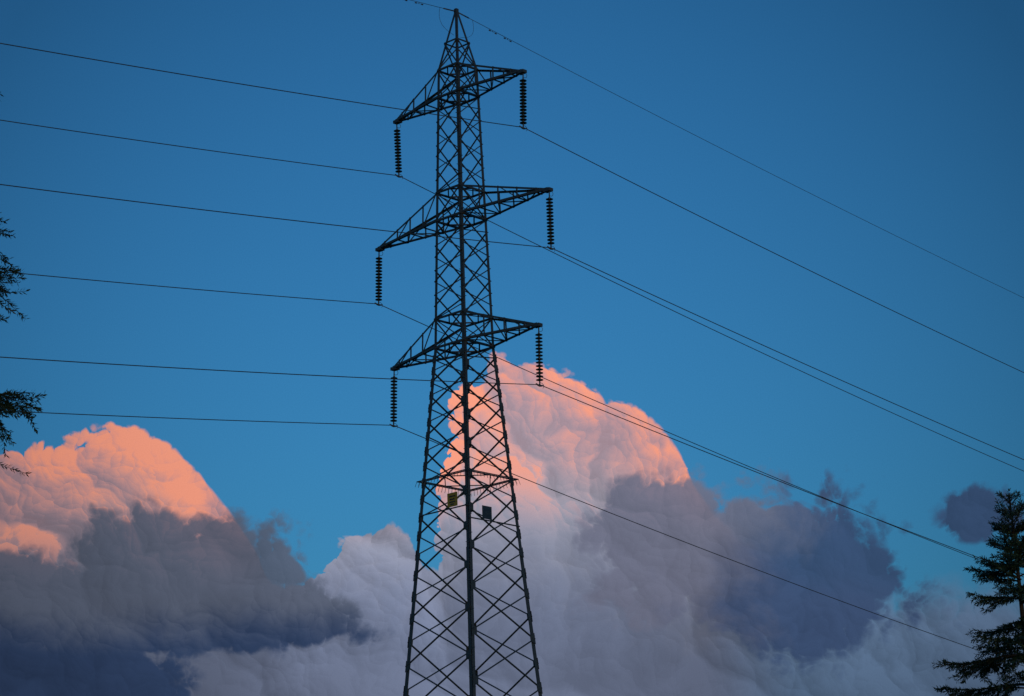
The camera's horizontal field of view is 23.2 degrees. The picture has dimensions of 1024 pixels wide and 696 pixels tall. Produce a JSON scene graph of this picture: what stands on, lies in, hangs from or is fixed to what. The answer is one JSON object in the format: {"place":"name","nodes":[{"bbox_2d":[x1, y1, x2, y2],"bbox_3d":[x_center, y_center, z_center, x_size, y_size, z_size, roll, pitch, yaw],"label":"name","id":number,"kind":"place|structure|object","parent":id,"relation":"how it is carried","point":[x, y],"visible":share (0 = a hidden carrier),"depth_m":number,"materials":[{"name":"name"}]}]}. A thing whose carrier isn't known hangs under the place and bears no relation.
{"place":"outdoors","nodes":[
{"label":"outdoors","id":0,"kind":"place"},
{"bbox_2d":[0,94,46,476],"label":"fir","id":1,"kind":"object","parent":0,"point":[8,406],"visible":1,"depth_m":29.89,"materials":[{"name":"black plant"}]},
{"bbox_2d":[0,0,1023,695],"label":"sky","id":2,"kind":"structure","parent":0,"point":[140,556],"materials":[{"name":"blue"}]},
{"bbox_2d":[932,488,1023,695],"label":"spruce","id":3,"kind":"object","parent":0,"point":[1013,558],"visible":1,"depth_m":38.74,"materials":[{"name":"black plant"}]},
{"bbox_3d":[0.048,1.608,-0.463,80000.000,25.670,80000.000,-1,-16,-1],"label":"ground","id":4,"kind":"structure","parent":0,"visible":0},
{"bbox_2d":[375,8,554,695],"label":"transmission tower","id":5,"kind":"structure","parent":4,"relation":"on","point":[463,351],"depth_m":110.77,"materials":[{"name":"metal"}]},
{"bbox_2d":[0,0,1023,665],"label":"conductors","id":6,"kind":"object","parent":5,"relation":"attached to","point":[486,352],"visible":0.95,"depth_m":113.79,"materials":[{"name":"metal"}]}
]}

